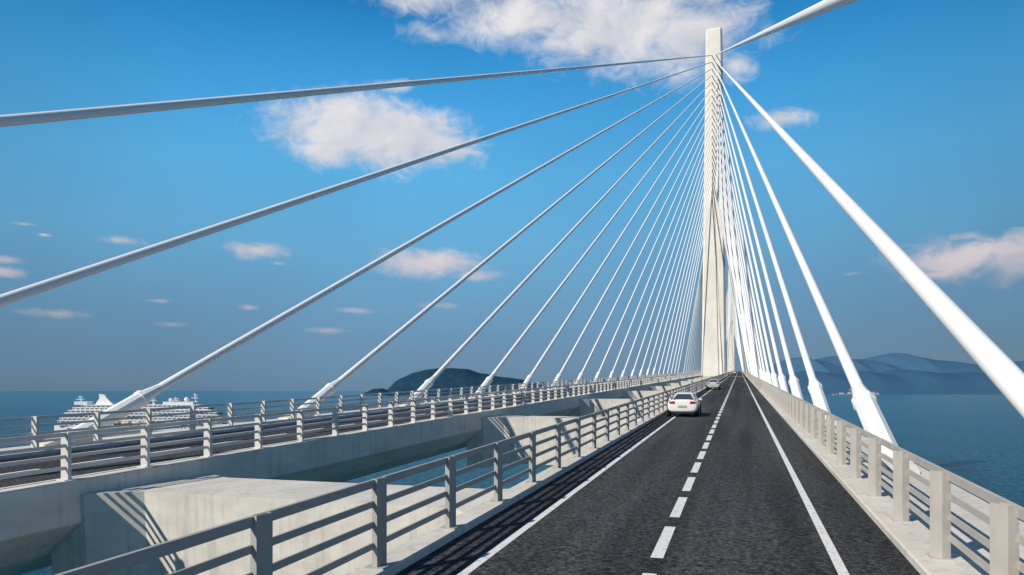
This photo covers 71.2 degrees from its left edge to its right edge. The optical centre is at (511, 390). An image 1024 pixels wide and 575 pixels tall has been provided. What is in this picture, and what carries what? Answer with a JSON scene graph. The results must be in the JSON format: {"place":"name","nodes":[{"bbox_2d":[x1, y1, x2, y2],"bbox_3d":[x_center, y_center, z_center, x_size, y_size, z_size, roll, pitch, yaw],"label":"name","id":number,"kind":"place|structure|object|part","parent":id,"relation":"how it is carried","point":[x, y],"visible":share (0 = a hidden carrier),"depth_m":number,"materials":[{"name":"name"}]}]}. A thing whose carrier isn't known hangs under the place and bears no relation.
{"place":"outdoors","nodes":[
{"label":"outdoors","id":0,"kind":"place"},
{"bbox_2d":[0,380,656,489],"bbox_3d":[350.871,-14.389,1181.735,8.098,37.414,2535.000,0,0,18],"label":"road","id":1,"kind":"structure","parent":0,"point":[43,477],"depth_m":32.24,"materials":[{"name":"grey asphalt"}]},
{"bbox_2d":[0,375,701,574],"bbox_3d":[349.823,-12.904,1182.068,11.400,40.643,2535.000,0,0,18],"label":"bridge deck","id":2,"kind":"structure","parent":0,"point":[40,523],"depth_m":31.40,"materials":[{"name":"concrete"}]},
{"bbox_2d":[0,372,701,480],"bbox_3d":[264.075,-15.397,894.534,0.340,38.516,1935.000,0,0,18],"label":"bridge railing","id":3,"kind":"object","parent":2,"relation":"on","point":[66,445],"visible":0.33,"depth_m":29.64,"materials":[{"name":"metal"}]},
{"bbox_2d":[0,371,701,447],"bbox_3d":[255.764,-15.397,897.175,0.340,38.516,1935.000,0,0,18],"label":"bridge railing","id":4,"kind":"object","parent":2,"relation":"on","point":[35,425],"visible":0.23,"depth_m":41.20,"materials":[{"name":"metal"}]},
{"bbox_2d":[684,379,703,380],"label":"cross beam","id":5,"kind":"structure","parent":2,"relation":"attached to","point":[693,379],"depth_m":256.32,"materials":[{"name":"concrete"}]},
{"bbox_2d":[387,368,546,395],"bbox_3d":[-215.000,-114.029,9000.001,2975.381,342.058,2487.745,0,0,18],"label":"island","id":6,"kind":"structure","parent":0,"point":[446,378],"depth_m":8241.60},
{"bbox_2d":[0,391,1023,574],"bbox_3d":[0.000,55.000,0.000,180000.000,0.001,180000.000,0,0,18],"label":"sea","id":7,"kind":"structure","parent":0,"point":[977,439],"depth_m":1235.83,"materials":[{"name":"liquid"}]},
{"bbox_2d":[54,393,241,435],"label":"cruise ship","id":8,"kind":"object","parent":7,"relation":"on","point":[104,402],"visible":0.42,"depth_m":877.16,"materials":[{"name":"white paint"}]},
{"bbox_2d":[364,388,394,395],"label":"islet","id":9,"kind":"object","parent":7,"relation":"in","point":[381,390],"visible":0.7,"depth_m":7957.02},
{"bbox_2d":[702,27,726,375],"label":"bridge pylon","id":10,"kind":"object","parent":7,"relation":"in","point":[714,328],"visible":0.4,"depth_m":364.20,"materials":[{"name":"concrete"}]},
{"bbox_2d":[0,55,711,126],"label":"stay cable","id":11,"kind":"object","parent":10,"relation":"attached to","point":[47,116],"visible":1,"depth_m":40.00,"materials":[{"name":"metal"}]},
{"bbox_2d":[0,62,711,306],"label":"stay cable","id":12,"kind":"object","parent":10,"relation":"attached to","point":[46,285],"visible":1,"depth_m":40.94,"materials":[{"name":"metal"}]},
{"bbox_2d":[39,68,711,446],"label":"stay cable","id":13,"kind":"object","parent":10,"relation":"attached to","point":[139,398],"visible":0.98,"depth_m":45.07,"materials":[{"name":"metal"}]},
{"bbox_2d":[278,75,711,418],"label":"stay cable","id":14,"kind":"object","parent":10,"relation":"attached to","point":[328,389],"visible":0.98,"depth_m":68.48,"materials":[{"name":"metal"}]},
{"bbox_2d":[399,82,711,405],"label":"stay cable","id":15,"kind":"object","parent":10,"relation":"attached to","point":[427,384],"visible":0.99,"depth_m":91.59,"materials":[{"name":"metal"}]},
{"bbox_2d":[468,88,711,398],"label":"stay cable","id":16,"kind":"object","parent":10,"relation":"attached to","point":[487,381],"visible":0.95,"depth_m":114.00,"materials":[{"name":"metal"}]},
{"bbox_2d":[517,95,711,392],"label":"stay cable","id":17,"kind":"object","parent":10,"relation":"attached to","point":[528,379],"visible":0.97,"depth_m":136.35,"materials":[{"name":"metal"}]},
{"bbox_2d":[550,102,711,389],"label":"stay cable","id":18,"kind":"object","parent":10,"relation":"attached to","point":[558,376],"visible":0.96,"depth_m":157.66,"materials":[{"name":"metal"}]},
{"bbox_2d":[571,108,711,386],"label":"stay cable","id":19,"kind":"object","parent":10,"relation":"attached to","point":[580,376],"visible":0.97,"depth_m":177.34,"materials":[{"name":"metal"}]},
{"bbox_2d":[594,115,711,384],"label":"stay cable","id":20,"kind":"object","parent":10,"relation":"attached to","point":[599,371],"visible":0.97,"depth_m":197.49,"materials":[{"name":"metal"}]},
{"bbox_2d":[608,122,711,382],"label":"stay cable","id":21,"kind":"object","parent":10,"relation":"attached to","point":[611,373],"visible":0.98,"depth_m":214.90,"materials":[{"name":"metal"}]},
{"bbox_2d":[620,128,711,379],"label":"stay cable","id":22,"kind":"object","parent":10,"relation":"attached to","point":[623,374],"visible":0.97,"depth_m":232.38,"materials":[{"name":"metal"}]},
{"bbox_2d":[629,135,711,380],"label":"stay cable","id":23,"kind":"object","parent":10,"relation":"attached to","point":[633,371],"visible":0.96,"depth_m":249.52,"materials":[{"name":"metal"}]},
{"bbox_2d":[639,142,711,375],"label":"stay cable","id":24,"kind":"object","parent":10,"relation":"attached to","point":[641,371],"visible":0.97,"depth_m":265.67,"materials":[{"name":"metal"}]},
{"bbox_2d":[646,148,711,378],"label":"stay cable","id":25,"kind":"object","parent":10,"relation":"attached to","point":[648,370],"visible":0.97,"depth_m":279.03,"materials":[{"name":"metal"}]},
{"bbox_2d":[652,155,711,374],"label":"stay cable","id":26,"kind":"object","parent":10,"relation":"attached to","point":[654,369],"visible":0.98,"depth_m":293.02,"materials":[{"name":"metal"}]},
{"bbox_2d":[658,162,711,373],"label":"stay cable","id":27,"kind":"object","parent":10,"relation":"attached to","point":[683,273],"visible":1,"depth_m":306.81,"materials":[{"name":"white metal"}]},
{"bbox_2d":[663,168,711,373],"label":"stay cable","id":28,"kind":"object","parent":10,"relation":"attached to","point":[687,273],"visible":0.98,"depth_m":320.65,"materials":[{"name":"white metal"}]},
{"bbox_2d":[667,175,711,373],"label":"stay cable","id":29,"kind":"object","parent":10,"relation":"attached to","point":[688,279],"visible":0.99,"depth_m":329.88,"materials":[{"name":"white metal"}]},
{"bbox_2d":[671,182,711,372],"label":"stay cable","id":30,"kind":"object","parent":10,"relation":"attached to","point":[691,279],"visible":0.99,"depth_m":340.95,"materials":[{"name":"white metal"}]},
{"bbox_2d":[674,188,711,372],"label":"stay cable","id":31,"kind":"object","parent":10,"relation":"attached to","point":[693,278],"visible":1,"depth_m":351.29,"materials":[{"name":"white metal"}]},
{"bbox_2d":[683,257,702,372],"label":"stay cable","id":32,"kind":"object","parent":10,"relation":"attached to","point":[693,314],"visible":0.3,"depth_m":385.84,"materials":[{"name":"white metal"}]},
{"bbox_2d":[677,195,711,372],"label":"stay cable","id":33,"kind":"object","parent":10,"relation":"attached to","point":[694,284],"visible":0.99,"depth_m":359.45,"materials":[{"name":"white metal"}]},
{"bbox_2d":[686,262,702,370],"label":"stay cable","id":34,"kind":"object","parent":10,"relation":"attached to","point":[693,321],"visible":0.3,"depth_m":398.42,"materials":[{"name":"white metal"}]},
{"bbox_2d":[688,263,702,370],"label":"stay cable","id":35,"kind":"object","parent":10,"relation":"attached to","point":[694,321],"visible":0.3,"depth_m":410.27,"materials":[{"name":"white metal"}]},
{"bbox_2d":[690,265,702,369],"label":"stay cable","id":36,"kind":"object","parent":10,"relation":"attached to","point":[695,321],"visible":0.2,"depth_m":422.33,"materials":[{"name":"white metal"}]},
{"bbox_2d":[691,268,702,371],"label":"stay cable","id":37,"kind":"object","parent":10,"relation":"attached to","point":[697,319],"visible":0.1,"depth_m":432.76,"materials":[{"name":"white metal"}]},
{"bbox_2d":[693,273,702,371],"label":"stay cable","id":38,"kind":"object","parent":10,"relation":"attached to","point":[697,324],"visible":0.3,"depth_m":446.63,"materials":[{"name":"white metal"}]},
{"bbox_2d":[695,278,702,368],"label":"stay cable","id":39,"kind":"object","parent":10,"relation":"attached to","point":[698,324],"visible":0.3,"depth_m":458.84,"materials":[{"name":"white metal"}]},
{"bbox_2d":[696,285,702,371],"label":"stay cable","id":40,"kind":"object","parent":10,"relation":"attached to","point":[699,327],"depth_m":474.51,"materials":[{"name":"white metal"}]},
{"bbox_2d":[697,294,702,371],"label":"stay cable","id":41,"kind":"object","parent":10,"relation":"attached to","point":[700,334],"depth_m":493.14,"materials":[{"name":"white metal"}]},
{"bbox_2d":[699,323,701,367],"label":"stay cable","id":42,"kind":"object","parent":10,"relation":"attached to","point":[700,345],"depth_m":516.74,"materials":[{"name":"white metal"}]},
{"bbox_2d":[715,181,749,372],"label":"stay cable","id":43,"kind":"object","parent":10,"relation":"attached to","point":[731,268],"visible":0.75,"depth_m":339.13,"materials":[{"name":"white metal"}]},
{"bbox_2d":[715,188,749,373],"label":"stay cable","id":44,"kind":"object","parent":10,"relation":"attached to","point":[731,272],"visible":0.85,"depth_m":347.27,"materials":[{"name":"white metal"}]},
{"bbox_2d":[716,196,748,372],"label":"stay cable","id":45,"kind":"object","parent":10,"relation":"attached to","point":[730,274],"visible":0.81,"depth_m":355.49,"materials":[{"name":"white metal"}]},
{"bbox_2d":[715,161,751,373],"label":"stay cable","id":46,"kind":"object","parent":10,"relation":"attached to","point":[732,261],"visible":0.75,"depth_m":307.01,"materials":[{"name":"white metal"}]},
{"bbox_2d":[715,168,751,374],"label":"stay cable","id":47,"kind":"object","parent":10,"relation":"attached to","point":[732,265],"visible":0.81,"depth_m":318.62,"materials":[{"name":"white metal"}]},
{"bbox_2d":[716,176,750,373],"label":"stay cable","id":48,"kind":"object","parent":10,"relation":"attached to","point":[731,266],"visible":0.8,"depth_m":328.84,"materials":[{"name":"white metal"}]},
{"bbox_2d":[715,148,753,375],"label":"stay cable","id":49,"kind":"object","parent":10,"relation":"attached to","point":[734,260],"visible":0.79,"depth_m":281.17,"materials":[{"name":"metal"}]},
{"bbox_2d":[716,156,752,374],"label":"stay cable","id":50,"kind":"object","parent":10,"relation":"attached to","point":[734,265],"visible":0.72,"depth_m":292.45,"materials":[{"name":"metal"}]},
{"bbox_2d":[715,141,754,375],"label":"stay cable","id":51,"kind":"object","parent":10,"relation":"attached to","point":[735,261],"visible":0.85,"depth_m":264.44,"materials":[{"name":"metal"}]},
{"bbox_2d":[715,128,757,377],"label":"stay cable","id":52,"kind":"object","parent":10,"relation":"attached to","point":[739,265],"visible":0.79,"depth_m":225.75,"materials":[{"name":"metal"}]},
{"bbox_2d":[716,136,756,376],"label":"stay cable","id":53,"kind":"object","parent":10,"relation":"attached to","point":[738,266],"visible":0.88,"depth_m":242.88,"materials":[{"name":"metal"}]},
{"bbox_2d":[725,249,747,371],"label":"stay cable","id":54,"kind":"object","parent":10,"relation":"attached to","point":[737,316],"visible":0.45,"depth_m":379.38,"materials":[{"name":"white metal"}]},
{"bbox_2d":[715,121,760,378],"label":"stay cable","id":55,"kind":"object","parent":10,"relation":"attached to","point":[758,371],"visible":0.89,"depth_m":206.26,"materials":[{"name":"metal"}]},
{"bbox_2d":[716,116,763,380],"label":"stay cable","id":56,"kind":"object","parent":10,"relation":"attached to","point":[759,360],"visible":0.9,"depth_m":186.22,"materials":[{"name":"metal"}]},
{"bbox_2d":[715,108,767,382],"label":"stay cable","id":57,"kind":"object","parent":10,"relation":"attached to","point":[760,350],"visible":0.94,"depth_m":166.29,"materials":[{"name":"metal"}]},
{"bbox_2d":[715,101,772,384],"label":"stay cable","id":58,"kind":"object","parent":10,"relation":"attached to","point":[768,376],"visible":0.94,"depth_m":144.78,"materials":[{"name":"metal"}]},
{"bbox_2d":[716,96,779,387],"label":"stay cable","id":59,"kind":"object","parent":10,"relation":"attached to","point":[774,378],"visible":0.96,"depth_m":122.48,"materials":[{"name":"metal"}]},
{"bbox_2d":[715,88,788,392],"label":"stay cable","id":60,"kind":"object","parent":10,"relation":"attached to","point":[782,381],"visible":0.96,"depth_m":100.30,"materials":[{"name":"metal"}]},
{"bbox_2d":[715,81,803,399],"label":"stay cable","id":61,"kind":"object","parent":10,"relation":"attached to","point":[793,381],"visible":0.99,"depth_m":77.58,"materials":[{"name":"metal"}]},
{"bbox_2d":[716,75,836,426],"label":"stay cable","id":62,"kind":"object","parent":10,"relation":"attached to","point":[816,392],"visible":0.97,"depth_m":53.99,"materials":[{"name":"metal"}]},
{"bbox_2d":[716,0,856,54],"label":"stay cable","id":63,"kind":"object","parent":10,"relation":"attached to","point":[820,8],"visible":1,"depth_m":31.63,"materials":[{"name":"metal"}]},
{"bbox_2d":[716,68,919,473],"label":"stay cable","id":64,"kind":"object","parent":10,"relation":"attached to","point":[866,407],"visible":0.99,"depth_m":29.93,"materials":[{"name":"metal"}]},
{"bbox_2d":[715,61,1023,417],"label":"stay cable","id":65,"kind":"object","parent":10,"relation":"attached to","point":[1000,368],"visible":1,"depth_m":15.75,"materials":[{"name":"metal"}]},
{"bbox_2d":[727,269,734,371],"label":"bridge pylon","id":66,"kind":"object","parent":7,"relation":"in","point":[731,353],"visible":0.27,"depth_m":1126.68,"materials":[{"name":"concrete"}]},
{"bbox_2d":[832,388,879,395],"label":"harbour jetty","id":67,"kind":"object","parent":7,"relation":"in","point":[850,393],"visible":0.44,"depth_m":7588.00,"materials":[{"name":"grey concrete"}]},
{"bbox_2d":[0,0,1023,390],"label":"sky","id":68,"kind":"structure","parent":0,"point":[914,108],"materials":[{"name":"blue"}]},
{"bbox_2d":[395,371,920,574],"bbox_3d":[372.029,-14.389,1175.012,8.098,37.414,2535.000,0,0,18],"label":"road","id":69,"kind":"structure","parent":0,"point":[735,477],"depth_m":16.19,"materials":[{"name":"black asphalt"}]},
{"bbox_2d":[667,392,701,415],"bbox_3d":[12.446,0.935,51.547,2.332,1.639,4.901,0,2,18],"label":"car","id":70,"kind":"object","parent":69,"relation":"on","point":[682,402],"visible":1,"depth_m":49.44,"materials":[{"name":"white paint"}]},
{"bbox_3d":[12.091,0.441,50.432,1.441,0.390,0.788,0,2,18],"label":"rear window","id":71,"kind":"part","parent":70,"relation":"part of","materials":[{"name":"black glass"}]},
{"bbox_2d":[706,379,720,389],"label":"car","id":72,"kind":"object","parent":69,"relation":"on","point":[713,383],"visible":1,"depth_m":113.82,"materials":[{"name":"silver metal"}]},
{"bbox_2d":[344,373,1023,574],"bbox_3d":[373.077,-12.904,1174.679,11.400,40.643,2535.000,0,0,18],"label":"bridge deck","id":73,"kind":"structure","parent":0,"point":[910,542],"depth_m":15.33,"materials":[{"name":"concrete"}]},
{"bbox_2d":[51,474,506,574],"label":"cross beam","id":74,"kind":"structure","parent":73,"relation":"attached to","point":[119,521],"depth_m":21.54,"materials":[{"name":"concrete"}]},
{"bbox_2d":[55,370,734,574],"bbox_3d":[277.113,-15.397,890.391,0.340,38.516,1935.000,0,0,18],"label":"bridge railing","id":75,"kind":"object","parent":73,"relation":"on","point":[259,548],"visible":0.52,"depth_m":11.49,"materials":[{"name":"paint"}]},
{"bbox_2d":[467,415,645,467],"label":"cross beam","id":76,"kind":"structure","parent":73,"relation":"attached to","point":[496,429],"depth_m":55.09,"materials":[{"name":"concrete"}]},
{"bbox_2d":[569,399,668,416],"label":"cross beam","id":77,"kind":"structure","parent":73,"relation":"attached to","point":[587,406],"depth_m":88.61,"materials":[{"name":"concrete"}]},
{"bbox_2d":[620,391,694,398],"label":"cross beam","id":78,"kind":"structure","parent":73,"relation":"attached to","point":[634,394],"depth_m":122.21,"materials":[{"name":"concrete"}]},
{"bbox_2d":[648,386,700,390],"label":"cross beam","id":79,"kind":"structure","parent":73,"relation":"attached to","point":[658,388],"depth_m":155.68,"materials":[{"name":"concrete"}]},
{"bbox_2d":[664,383,700,385],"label":"cross beam","id":80,"kind":"structure","parent":73,"relation":"attached to","point":[674,384],"depth_m":189.24,"materials":[{"name":"concrete"}]},
{"bbox_2d":[676,381,700,382],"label":"cross beam","id":81,"kind":"structure","parent":73,"relation":"attached to","point":[686,381],"depth_m":222.74,"materials":[{"name":"concrete"}]},
{"bbox_2d":[742,370,1023,574],"bbox_3d":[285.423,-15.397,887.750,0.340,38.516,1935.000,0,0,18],"label":"bridge railing","id":82,"kind":"object","parent":73,"relation":"on","point":[1006,537],"visible":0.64,"depth_m":13.38,"materials":[{"name":"beige paint"}]},
{"bbox_2d":[777,369,1001,393],"bbox_3d":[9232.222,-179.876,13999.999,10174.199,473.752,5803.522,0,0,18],"label":"foothills","id":83,"kind":"structure","parent":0,"point":[902,381],"depth_m":12667.70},
{"bbox_2d":[765,353,1023,375],"bbox_3d":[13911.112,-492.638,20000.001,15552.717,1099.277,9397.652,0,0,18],"label":"mountain range","id":84,"kind":"structure","parent":0,"point":[884,362],"depth_m":18345.61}
]}

